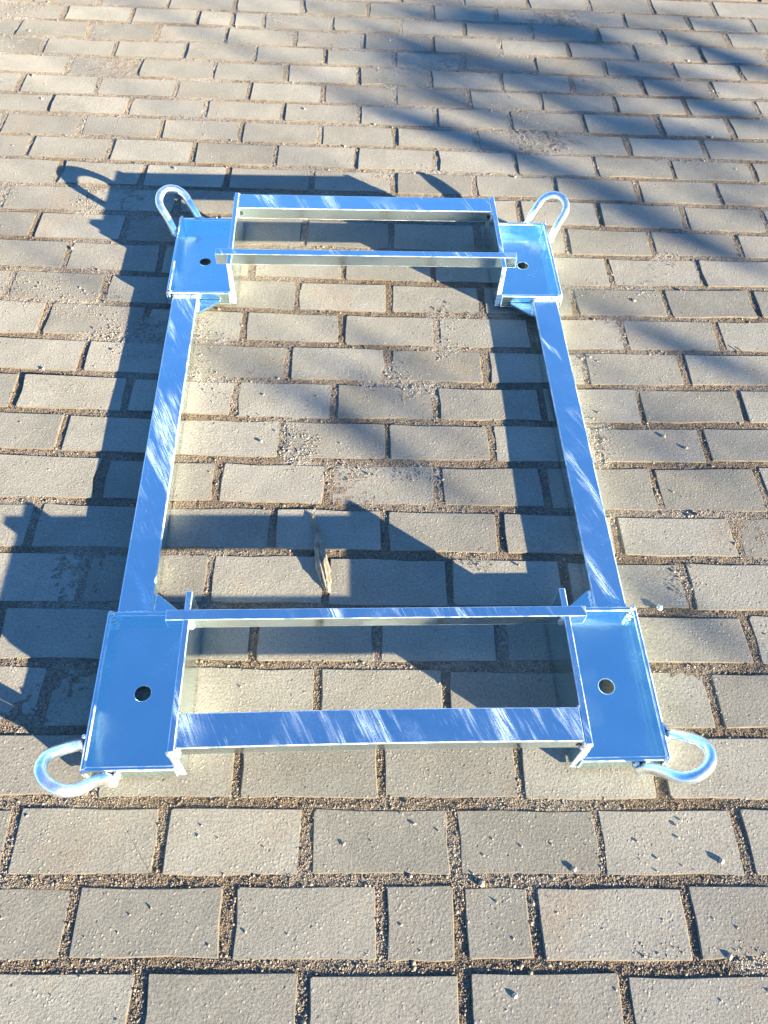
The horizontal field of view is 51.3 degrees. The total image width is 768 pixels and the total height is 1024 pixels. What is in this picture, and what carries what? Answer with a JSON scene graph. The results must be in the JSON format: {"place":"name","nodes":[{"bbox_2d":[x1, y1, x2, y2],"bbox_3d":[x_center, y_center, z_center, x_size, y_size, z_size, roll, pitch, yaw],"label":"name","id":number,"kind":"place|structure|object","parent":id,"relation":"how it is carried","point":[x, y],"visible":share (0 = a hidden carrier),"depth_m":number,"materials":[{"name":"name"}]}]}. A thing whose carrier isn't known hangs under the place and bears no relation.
{"place":"outdoors","nodes":[
{"label":"outdoors","id":0,"kind":"place"},
{"bbox_2d":[0,0,767,1023],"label":"pavement","id":1,"kind":"structure","parent":0,"point":[322,876],"depth_m":1.53,"materials":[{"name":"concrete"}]},
{"bbox_2d":[305,509,331,592],"bbox_3d":[-0.120,0.064,1.442,0.026,0.017,0.185,-11,57,-10],"label":"dry leaf","id":2,"kind":"object","parent":1,"relation":"on","point":[322,568],"visible":1,"depth_m":1.42,"materials":[{"name":"beige plant"}]},
{"bbox_2d":[33,184,717,797],"bbox_3d":[-0.025,-0.173,1.548,0.982,0.110,1.410,0,56,-3],"label":"steel frame","id":3,"kind":"object","parent":1,"relation":"on","point":[151,640],"visible":1,"depth_m":1.31,"materials":[{"name":"metal"}]},
{"bbox_2d":[478,881,484,887],"bbox_3d":[0.140,0.531,1.142,0.010,0.007,0.008,22,57,12],"label":"pebble","id":4,"kind":"object","parent":1,"relation":"on","point":[481,884],"visible":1,"depth_m":1.14,"materials":[{"name":"stone"}]},
{"bbox_2d":[656,604,662,610],"bbox_3d":[0.484,0.168,1.405,0.012,0.010,0.011,-29,62,-20],"label":"pebble","id":5,"kind":"object","parent":1,"relation":"on","point":[659,607],"visible":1,"depth_m":1.40,"materials":[{"name":"white stone"}]}
]}

